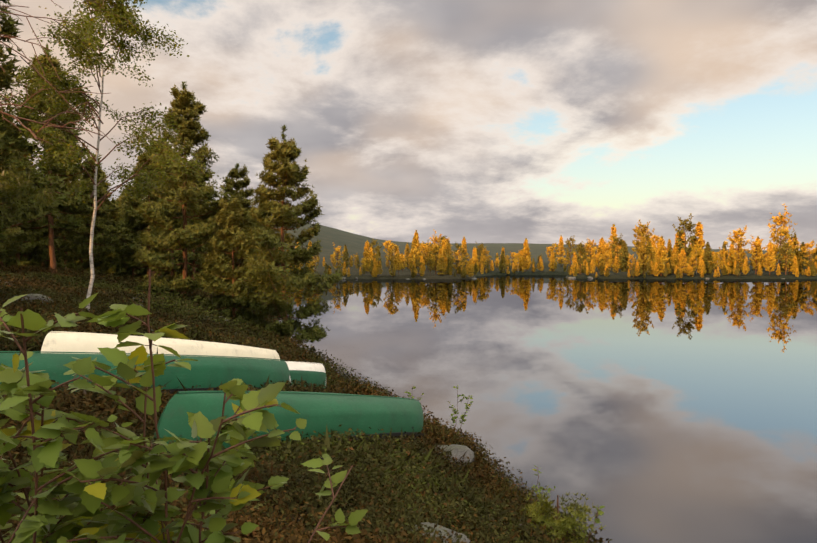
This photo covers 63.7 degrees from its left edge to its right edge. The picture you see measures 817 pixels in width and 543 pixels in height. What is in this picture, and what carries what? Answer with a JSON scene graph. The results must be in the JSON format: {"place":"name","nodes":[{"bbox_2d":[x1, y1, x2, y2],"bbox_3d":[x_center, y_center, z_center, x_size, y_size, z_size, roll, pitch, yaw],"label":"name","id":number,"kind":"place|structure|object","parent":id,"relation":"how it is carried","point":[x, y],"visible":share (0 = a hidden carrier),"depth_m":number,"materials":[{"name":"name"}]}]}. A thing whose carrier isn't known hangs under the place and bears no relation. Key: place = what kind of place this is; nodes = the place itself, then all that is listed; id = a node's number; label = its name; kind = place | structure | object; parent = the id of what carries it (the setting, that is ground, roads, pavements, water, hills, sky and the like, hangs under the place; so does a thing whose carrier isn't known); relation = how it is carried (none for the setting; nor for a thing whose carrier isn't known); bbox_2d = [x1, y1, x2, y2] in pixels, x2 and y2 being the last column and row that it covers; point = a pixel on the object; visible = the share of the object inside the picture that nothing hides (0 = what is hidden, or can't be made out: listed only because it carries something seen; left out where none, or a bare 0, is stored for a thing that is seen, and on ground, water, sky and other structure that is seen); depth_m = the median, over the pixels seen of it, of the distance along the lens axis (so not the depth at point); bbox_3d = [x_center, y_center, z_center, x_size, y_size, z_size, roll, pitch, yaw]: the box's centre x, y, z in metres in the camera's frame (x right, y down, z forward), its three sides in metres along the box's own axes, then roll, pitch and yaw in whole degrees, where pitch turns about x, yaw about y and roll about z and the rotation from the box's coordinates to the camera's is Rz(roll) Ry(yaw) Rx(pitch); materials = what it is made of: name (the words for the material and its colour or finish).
{"place":"outdoors","nodes":[
{"label":"outdoors","id":0,"kind":"place"},
{"bbox_2d":[176,243,203,280],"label":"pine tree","id":1,"kind":"object","parent":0,"point":[190,273],"visible":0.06,"depth_m":46.21,"materials":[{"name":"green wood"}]},
{"bbox_2d":[0,0,816,250],"label":"sky","id":2,"kind":"structure","parent":0,"point":[484,121],"materials":[{"name":"grey"}]},
{"bbox_2d":[3,224,816,532],"bbox_3d":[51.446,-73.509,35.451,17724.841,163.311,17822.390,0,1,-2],"label":"ground","id":3,"kind":"structure","parent":0,"point":[341,240],"depth_m":243.37,"materials":[{"name":"green plant"}]},
{"bbox_2d":[0,201,25,262],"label":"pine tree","id":4,"kind":"object","parent":3,"relation":"on","point":[12,234],"visible":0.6,"depth_m":23.69,"materials":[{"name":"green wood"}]},
{"bbox_2d":[0,153,30,256],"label":"pine tree","id":5,"kind":"object","parent":3,"relation":"on","point":[11,252],"visible":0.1,"depth_m":27.31,"materials":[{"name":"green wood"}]},
{"bbox_2d":[0,109,35,266],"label":"pine tree","id":6,"kind":"object","parent":3,"relation":"on","point":[24,158],"depth_m":29.75,"materials":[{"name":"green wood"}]},
{"bbox_2d":[3,156,54,271],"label":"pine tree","id":7,"kind":"object","parent":3,"relation":"on","point":[34,254],"visible":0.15,"depth_m":33.50,"materials":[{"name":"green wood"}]},
{"bbox_2d":[0,0,60,247],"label":"pine","id":8,"kind":"object","parent":3,"relation":"on","point":[9,192],"visible":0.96,"depth_m":12.12,"materials":[{"name":"green plant"}]},
{"bbox_2d":[9,294,52,302],"bbox_3d":[-8.486,0.865,14.650,1.177,0.701,0.901,-9,0,-8],"label":"slope rock","id":9,"kind":"object","parent":3,"relation":"on","point":[32,297],"visible":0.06,"depth_m":14.44,"materials":[{"name":"stone"}]},
{"bbox_2d":[27,179,63,271],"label":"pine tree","id":10,"kind":"object","parent":3,"relation":"on","point":[30,232],"depth_m":46.15,"materials":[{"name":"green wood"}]},
{"bbox_2d":[0,43,102,273],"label":"pine tree","id":11,"kind":"object","parent":3,"relation":"on","point":[59,224],"visible":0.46,"depth_m":26.58,"materials":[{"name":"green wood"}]},
{"bbox_2d":[0,0,110,143],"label":"bare branches","id":12,"kind":"object","parent":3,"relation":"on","point":[43,123],"visible":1,"depth_m":4.31,"materials":[{"name":"brown wood"}]},
{"bbox_2d":[34,157,96,273],"bbox_3d":[-20.052,-3.949,38.477,3.714,9.096,3.683,0,1,27],"label":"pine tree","id":13,"kind":"object","parent":3,"relation":"on","point":[58,233],"visible":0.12,"depth_m":37.91,"materials":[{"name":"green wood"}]},
{"bbox_2d":[54,213,108,276],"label":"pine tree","id":14,"kind":"object","parent":3,"relation":"on","point":[82,265],"visible":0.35,"depth_m":32.24,"materials":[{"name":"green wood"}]},
{"bbox_2d":[58,167,124,276],"bbox_3d":[-17.065,-2.747,35.615,3.512,6.782,3.619,0,1,25],"label":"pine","id":15,"kind":"object","parent":3,"relation":"on","point":[110,256],"visible":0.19,"depth_m":35.41,"materials":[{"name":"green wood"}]},
{"bbox_2d":[68,160,121,274],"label":"pine","id":16,"kind":"object","parent":3,"relation":"on","point":[105,241],"visible":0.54,"depth_m":30.24,"materials":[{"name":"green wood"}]},
{"bbox_2d":[113,200,131,275],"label":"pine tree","id":17,"kind":"object","parent":3,"relation":"on","point":[117,218],"visible":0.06,"depth_m":54.18,"materials":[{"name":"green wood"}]},
{"bbox_2d":[110,201,146,282],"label":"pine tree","id":18,"kind":"object","parent":3,"relation":"on","point":[140,272],"visible":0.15,"depth_m":50.54,"materials":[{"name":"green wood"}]},
{"bbox_2d":[118,182,139,277],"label":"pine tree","id":19,"kind":"object","parent":3,"relation":"on","point":[122,198],"visible":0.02,"depth_m":58.29,"materials":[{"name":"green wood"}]},
{"bbox_2d":[117,142,154,277],"bbox_3d":[-17.233,-3.945,44.291,4.144,10.151,4.110,0,1,31],"label":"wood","id":20,"kind":"object","parent":3,"relation":"on","point":[121,222],"visible":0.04,"depth_m":43.80,"materials":[{"name":"green plant"}]},
{"bbox_2d":[0,351,290,396],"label":"canoe","id":21,"kind":"object","parent":3,"relation":"on","point":[206,372],"visible":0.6,"depth_m":6.65,"materials":[{"name":"green plastic"}]},
{"bbox_2d":[112,146,178,277],"bbox_3d":[-13.064,-2.834,33.146,3.900,6.964,3.519,0,1,-9],"label":"pine tree","id":22,"kind":"object","parent":3,"relation":"on","point":[133,246],"visible":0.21,"depth_m":32.39,"materials":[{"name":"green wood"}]},
{"bbox_2d":[123,137,179,276],"bbox_3d":[-13.603,-3.285,35.637,3.257,8.208,3.630,0,1,14],"label":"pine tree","id":23,"kind":"object","parent":3,"relation":"on","point":[154,150],"visible":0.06,"depth_m":35.57,"materials":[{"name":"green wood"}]},
{"bbox_2d":[41,331,280,360],"bbox_3d":[-3.361,1.305,9.965,0.956,0.520,4.900,-8,-12,23],"label":"canoe","id":24,"kind":"object","parent":3,"relation":"on","point":[55,341],"visible":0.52,"depth_m":8.83,"materials":[{"name":"white plastic"}]},
{"bbox_2d":[148,186,192,277],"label":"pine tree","id":25,"kind":"object","parent":3,"relation":"on","point":[172,254],"visible":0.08,"depth_m":30.47,"materials":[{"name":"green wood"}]},
{"bbox_2d":[0,269,367,542],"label":"leafy shrub","id":26,"kind":"object","parent":3,"relation":"on","point":[68,494],"visible":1,"depth_m":1.15,"materials":[{"name":"green plant"}]},
{"bbox_2d":[132,81,237,296],"bbox_3d":[-8.071,-2.843,24.172,3.715,8.108,4.375,0,1,25],"label":"pine","id":27,"kind":"object","parent":3,"relation":"on","point":[160,215],"visible":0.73,"depth_m":23.43,"materials":[{"name":"green plant"}]},
{"bbox_2d":[180,171,214,280],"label":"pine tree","id":28,"kind":"object","parent":3,"relation":"on","point":[200,250],"visible":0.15,"depth_m":34.40,"materials":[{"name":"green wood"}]},
{"bbox_2d":[193,195,265,321],"bbox_3d":[-6.215,-0.280,22.869,2.438,4.663,2.400,1,1,37],"label":"shore pine","id":29,"kind":"object","parent":3,"relation":"on","point":[233,221],"visible":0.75,"depth_m":22.67,"materials":[{"name":"green plant"}]},
{"bbox_2d":[201,163,270,309],"bbox_3d":[-6.726,-1.164,26.072,2.874,6.157,2.560,0,1,-32],"label":"pine","id":30,"kind":"object","parent":3,"relation":"on","point":[237,186],"visible":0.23,"depth_m":25.82,"materials":[{"name":"green plant"}]},
{"bbox_2d":[177,361,325,393],"bbox_3d":[-2.428,1.521,9.374,0.956,0.520,4.900,4,-6,24],"label":"canoe","id":31,"kind":"object","parent":3,"relation":"on","point":[309,372],"visible":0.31,"depth_m":10.52,"materials":[{"name":"white plastic"}]},
{"bbox_2d":[230,125,342,342],"bbox_3d":[-4.014,-1.217,21.917,3.422,7.262,4.094,0,1,-25],"label":"shore pine","id":32,"kind":"object","parent":3,"relation":"on","point":[266,268],"visible":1,"depth_m":21.53,"materials":[{"name":"green plant"}]},
{"bbox_2d":[152,391,423,454],"bbox_3d":[-0.827,1.553,6.955,0.956,0.520,4.900,6,-8,25],"label":"canoe","id":33,"kind":"object","parent":3,"relation":"on","point":[318,411],"visible":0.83,"depth_m":6.08,"materials":[{"name":"green plastic"}]},
{"bbox_2d":[0,263,611,542],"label":"grassy bank","id":34,"kind":"structure","parent":3,"relation":"on","point":[399,502],"depth_m":5.40,"materials":[{"name":"green plant"}]},
{"bbox_2d":[0,0,232,310],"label":"birch","id":35,"kind":"object","parent":34,"relation":"on","point":[119,14],"visible":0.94,"depth_m":12.03,"materials":[{"name":"green plant"}]},
{"bbox_2d":[306,240,315,272],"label":"tree","id":36,"kind":"object","parent":3,"relation":"on","point":[310,265],"visible":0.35,"depth_m":122.42,"materials":[{"name":"orange plant"}]},
{"bbox_2d":[332,242,344,271],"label":"tree","id":37,"kind":"object","parent":3,"relation":"on","point":[338,252],"visible":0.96,"depth_m":126.41,"materials":[{"name":"orange plant"}]},
{"bbox_2d":[341,245,348,266],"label":"tree","id":38,"kind":"object","parent":3,"relation":"on","point":[344,256],"visible":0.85,"depth_m":151.47,"materials":[{"name":"plant"}]},
{"bbox_2d":[361,240,371,272],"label":"tree","id":39,"kind":"object","parent":3,"relation":"on","point":[367,254],"visible":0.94,"depth_m":132.66,"materials":[{"name":"orange plant"}]},
{"bbox_2d":[376,245,381,264],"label":"tree","id":40,"kind":"object","parent":3,"relation":"on","point":[378,254],"visible":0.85,"depth_m":170.68,"materials":[{"name":"orange plant"}]},
{"bbox_2d":[383,240,391,262],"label":"tree","id":41,"kind":"object","parent":3,"relation":"on","point":[386,243],"visible":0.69,"depth_m":159.30,"materials":[{"name":"orange plant"}]},
{"bbox_2d":[388,258,395,277],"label":"autumn tree","id":42,"kind":"object","parent":3,"relation":"on","point":[392,268],"visible":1,"depth_m":119.14,"materials":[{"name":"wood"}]},
{"bbox_2d":[387,242,398,272],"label":"tree","id":43,"kind":"object","parent":3,"relation":"on","point":[392,247],"visible":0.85,"depth_m":121.05,"materials":[{"name":"orange plant"}]},
{"bbox_2d":[395,251,401,274],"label":"tree","id":44,"kind":"object","parent":3,"relation":"on","point":[399,260],"visible":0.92,"depth_m":123.38,"materials":[{"name":"orange plant"}]},
{"bbox_2d":[404,242,410,268],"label":"tree","id":45,"kind":"object","parent":3,"relation":"on","point":[407,249],"visible":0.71,"depth_m":175.45,"materials":[{"name":"orange plant"}]},
{"bbox_2d":[410,230,421,266],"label":"tree","id":46,"kind":"object","parent":3,"relation":"on","point":[416,240],"visible":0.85,"depth_m":149.60,"materials":[{"name":"orange plant"}]},
{"bbox_2d":[418,243,431,264],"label":"tree","id":47,"kind":"object","parent":3,"relation":"on","point":[425,250],"visible":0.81,"depth_m":155.86,"materials":[{"name":"orange plant"}]},
{"bbox_2d":[428,229,446,273],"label":"tree","id":48,"kind":"object","parent":3,"relation":"on","point":[434,248],"visible":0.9,"depth_m":123.56,"materials":[{"name":"orange plant"}]},
{"bbox_2d":[412,522,470,542],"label":"rock","id":49,"kind":"object","parent":3,"relation":"on","point":[443,532],"visible":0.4,"depth_m":3.99,"materials":[{"name":"stone"}]},
{"bbox_2d":[437,247,445,274],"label":"tree","id":50,"kind":"object","parent":3,"relation":"on","point":[440,262],"visible":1,"depth_m":121.19,"materials":[{"name":"plant"}]},
{"bbox_2d":[443,241,454,265],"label":"tree","id":51,"kind":"object","parent":3,"relation":"on","point":[448,251],"visible":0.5,"depth_m":135.70,"materials":[{"name":"orange plant"}]},
{"bbox_2d":[446,257,453,274],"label":"tree","id":52,"kind":"object","parent":3,"relation":"on","point":[449,265],"visible":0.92,"depth_m":122.64,"materials":[{"name":"plant"}]},
{"bbox_2d":[435,444,473,469],"bbox_3d":[0.461,2.232,7.847,0.650,0.347,0.651,-12,-11,40],"label":"rock","id":53,"kind":"object","parent":3,"relation":"on","point":[458,451],"visible":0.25,"depth_m":7.65,"materials":[{"name":"stone"}]},
{"bbox_2d":[453,247,461,269],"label":"tree","id":54,"kind":"object","parent":3,"relation":"on","point":[458,259],"visible":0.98,"depth_m":124.93,"materials":[{"name":"orange plant"}]},
{"bbox_2d":[453,243,465,266],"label":"tree","id":55,"kind":"object","parent":3,"relation":"on","point":[460,246],"visible":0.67,"depth_m":127.70,"materials":[{"name":"orange plant"}]},
{"bbox_2d":[461,237,469,267],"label":"tree","id":56,"kind":"object","parent":3,"relation":"on","point":[465,262],"visible":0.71,"depth_m":171.42,"materials":[{"name":"orange plant"}]},
{"bbox_2d":[471,247,479,271],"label":"tree","id":57,"kind":"object","parent":3,"relation":"on","point":[474,261],"visible":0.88,"depth_m":159.58,"materials":[{"name":"orange plant"}]},
{"bbox_2d":[476,242,486,261],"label":"tree","id":58,"kind":"object","parent":3,"relation":"on","point":[481,248],"visible":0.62,"depth_m":196.64,"materials":[{"name":"orange plant"}]},
{"bbox_2d":[480,248,489,269],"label":"tree","id":59,"kind":"object","parent":3,"relation":"on","point":[485,252],"visible":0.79,"depth_m":171.59,"materials":[{"name":"orange plant"}]},
{"bbox_2d":[499,252,506,272],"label":"tree","id":60,"kind":"object","parent":3,"relation":"on","point":[503,268],"visible":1,"depth_m":160.59,"materials":[{"name":"plant"}]},
{"bbox_2d":[404,385,604,540],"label":"plants","id":61,"kind":"object","parent":3,"relation":"on","point":[598,513],"depth_m":6.35,"materials":[{"name":"green plant"}]},
{"bbox_2d":[520,238,531,270],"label":"tree","id":62,"kind":"object","parent":3,"relation":"on","point":[526,252],"visible":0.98,"depth_m":166.31,"materials":[{"name":"orange plant"}]},
{"bbox_2d":[548,251,556,271],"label":"tree","id":63,"kind":"object","parent":3,"relation":"on","point":[551,265],"visible":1,"depth_m":163.95,"materials":[{"name":"orange plant"}]},
{"bbox_2d":[557,236,565,265],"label":"tree","id":64,"kind":"object","parent":3,"relation":"on","point":[560,254],"visible":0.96,"depth_m":204.82,"materials":[{"name":"orange plant"}]},
{"bbox_2d":[521,486,604,542],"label":"shrub","id":65,"kind":"object","parent":3,"relation":"on","point":[558,526],"visible":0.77,"depth_m":5.67,"materials":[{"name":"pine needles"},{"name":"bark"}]},
{"bbox_2d":[564,236,575,266],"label":"tree","id":66,"kind":"object","parent":3,"relation":"on","point":[568,242],"visible":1,"depth_m":197.40,"materials":[{"name":"orange plant"}]},
{"bbox_2d":[570,252,577,273],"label":"tree","id":67,"kind":"object","parent":3,"relation":"on","point":[574,260],"visible":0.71,"depth_m":139.15,"materials":[{"name":"orange plant"}]},
{"bbox_2d":[575,242,588,274],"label":"tree","id":68,"kind":"object","parent":3,"relation":"on","point":[580,248],"visible":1,"depth_m":127.86,"materials":[{"name":"plant"}]},
{"bbox_2d":[582,238,599,260],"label":"tree","id":69,"kind":"object","parent":3,"relation":"on","point":[590,244],"visible":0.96,"depth_m":162.88,"materials":[{"name":"orange plant"}]},
{"bbox_2d":[594,237,607,269],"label":"tree","id":70,"kind":"object","parent":3,"relation":"on","point":[601,242],"visible":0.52,"depth_m":163.50,"materials":[{"name":"orange plant"}]},
{"bbox_2d":[600,242,612,267],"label":"tree","id":71,"kind":"object","parent":3,"relation":"on","point":[606,248],"visible":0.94,"depth_m":134.99,"materials":[{"name":"orange plant"}]},
{"bbox_2d":[607,224,619,258],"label":"tree","id":72,"kind":"object","parent":3,"relation":"on","point":[613,231],"visible":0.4,"depth_m":212.72,"materials":[{"name":"orange plant"}]},
{"bbox_2d":[607,236,619,267],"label":"tree","id":73,"kind":"object","parent":3,"relation":"on","point":[612,266],"visible":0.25,"depth_m":158.91,"materials":[{"name":"orange plant"}]},
{"bbox_2d":[612,256,618,272],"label":"tree","id":74,"kind":"object","parent":3,"relation":"on","point":[615,265],"visible":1,"depth_m":126.48,"materials":[{"name":"orange plant"}]},
{"bbox_2d":[608,233,625,271],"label":"tree","id":75,"kind":"object","parent":3,"relation":"on","point":[620,243],"visible":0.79,"depth_m":153.42,"materials":[{"name":"orange plant"}]},
{"bbox_2d":[619,242,630,271],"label":"tree","id":76,"kind":"object","parent":3,"relation":"on","point":[624,260],"visible":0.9,"depth_m":147.93,"materials":[{"name":"green plant"}]},
{"bbox_2d":[631,219,654,273],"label":"tree","id":77,"kind":"object","parent":3,"relation":"on","point":[641,231],"visible":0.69,"depth_m":125.90,"materials":[{"name":"orange plant"}]},
{"bbox_2d":[637,234,649,273],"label":"tree","id":78,"kind":"object","parent":3,"relation":"on","point":[642,247],"visible":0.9,"depth_m":123.84,"materials":[{"name":"orange plant"}]},
{"bbox_2d":[649,238,655,269],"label":"tree","id":79,"kind":"object","parent":3,"relation":"on","point":[653,255],"visible":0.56,"depth_m":163.23,"materials":[{"name":"orange plant"}]},
{"bbox_2d":[652,236,669,275],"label":"tree","id":80,"kind":"object","parent":3,"relation":"on","point":[661,251],"visible":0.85,"depth_m":120.24,"materials":[{"name":"orange plant"}]},
{"bbox_2d":[665,239,672,263],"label":"tree","id":81,"kind":"object","parent":3,"relation":"on","point":[669,247],"visible":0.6,"depth_m":198.00,"materials":[{"name":"orange plant"}]},
{"bbox_2d":[670,246,677,266],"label":"tree","id":82,"kind":"object","parent":3,"relation":"on","point":[673,253],"visible":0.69,"depth_m":159.44,"materials":[{"name":"orange plant"}]},
{"bbox_2d":[677,248,687,273],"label":"tree","id":83,"kind":"object","parent":3,"relation":"on","point":[681,263],"visible":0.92,"depth_m":121.17,"materials":[{"name":"orange plant"}]},
{"bbox_2d":[672,213,696,269],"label":"tree","id":84,"kind":"object","parent":3,"relation":"on","point":[689,226],"visible":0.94,"depth_m":139.31,"materials":[{"name":"green plant"}]},
{"bbox_2d":[688,255,697,270],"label":"tree","id":85,"kind":"object","parent":3,"relation":"on","point":[692,259],"visible":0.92,"depth_m":122.38,"materials":[{"name":"orange plant"}]},
{"bbox_2d":[685,244,704,273],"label":"tree","id":86,"kind":"object","parent":3,"relation":"on","point":[696,248],"visible":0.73,"depth_m":123.74,"materials":[{"name":"orange plant"}]},
{"bbox_2d":[688,221,704,269],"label":"tree","id":87,"kind":"object","parent":3,"relation":"on","point":[699,228],"visible":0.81,"depth_m":139.69,"materials":[{"name":"orange plant"}]},
{"bbox_2d":[702,242,714,273],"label":"tree","id":88,"kind":"object","parent":3,"relation":"on","point":[708,257],"visible":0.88,"depth_m":123.86,"materials":[{"name":"plant"}]},
{"bbox_2d":[709,252,728,267],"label":"tree","id":89,"kind":"object","parent":3,"relation":"on","point":[716,257],"visible":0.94,"depth_m":121.26,"materials":[{"name":"orange plant"}]},
{"bbox_2d":[718,247,730,264],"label":"tree","id":90,"kind":"object","parent":3,"relation":"on","point":[724,253],"visible":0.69,"depth_m":126.09,"materials":[{"name":"orange plant"}]},
{"bbox_2d":[726,242,734,267],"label":"tree","id":91,"kind":"object","parent":3,"relation":"on","point":[730,248],"visible":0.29,"depth_m":133.28,"materials":[{"name":"orange plant"}]},
{"bbox_2d":[724,225,749,266],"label":"tree","id":92,"kind":"object","parent":3,"relation":"on","point":[737,239],"visible":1,"depth_m":126.13,"materials":[{"name":"orange plant"}]},
{"bbox_2d":[733,242,745,272],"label":"tree","id":93,"kind":"object","parent":3,"relation":"on","point":[741,265],"visible":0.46,"depth_m":130.11,"materials":[{"name":"orange plant"}]},
{"bbox_2d":[751,236,762,270],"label":"tree","id":94,"kind":"object","parent":3,"relation":"on","point":[760,248],"visible":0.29,"depth_m":147.10,"materials":[{"name":"orange plant"}]},
{"bbox_2d":[747,235,767,273],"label":"tree","id":95,"kind":"object","parent":3,"relation":"on","point":[754,250],"visible":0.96,"depth_m":126.36,"materials":[{"name":"orange plant"}]},
{"bbox_2d":[763,240,776,274],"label":"tree","id":96,"kind":"object","parent":3,"relation":"on","point":[769,253],"visible":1,"depth_m":123.08,"materials":[{"name":"orange plant"}]},
{"bbox_2d":[767,204,796,265],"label":"tree","id":97,"kind":"object","parent":3,"relation":"on","point":[781,221],"visible":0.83,"depth_m":130.00,"materials":[{"name":"orange plant"}]},
{"bbox_2d":[771,226,795,252],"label":"tree","id":98,"kind":"object","parent":3,"relation":"on","point":[791,237],"visible":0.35,"depth_m":163.06,"materials":[{"name":"orange plant"}]},
{"bbox_2d":[776,240,796,274],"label":"tree","id":99,"kind":"object","parent":3,"relation":"on","point":[784,245],"visible":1,"depth_m":124.20,"materials":[{"name":"brown plant"}]},
{"bbox_2d":[782,238,796,273],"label":"tree","id":100,"kind":"object","parent":3,"relation":"on","point":[789,267],"visible":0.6,"depth_m":127.20,"materials":[{"name":"orange plant"}]},
{"bbox_2d":[787,234,802,271],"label":"tree","id":101,"kind":"object","parent":3,"relation":"on","point":[796,242],"visible":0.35,"depth_m":136.62,"materials":[{"name":"orange plant"}]},
{"bbox_2d":[791,255,798,273],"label":"tree","id":102,"kind":"object","parent":3,"relation":"on","point":[795,264],"visible":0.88,"depth_m":125.05,"materials":[{"name":"orange plant"}]},
{"bbox_2d":[797,242,808,269],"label":"tree","id":103,"kind":"object","parent":3,"relation":"on","point":[803,255],"visible":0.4,"depth_m":142.91,"materials":[{"name":"orange plant"}]},
{"bbox_2d":[798,240,816,273],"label":"tree","id":104,"kind":"object","parent":3,"relation":"on","point":[807,246],"visible":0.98,"depth_m":127.43,"materials":[{"name":"orange plant"}]},
{"bbox_2d":[278,275,816,542],"bbox_3d":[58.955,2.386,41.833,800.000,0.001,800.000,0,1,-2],"label":"lake water","id":105,"kind":"structure","parent":0,"point":[663,410],"depth_m":16.28,"materials":[{"name":"liquid"}]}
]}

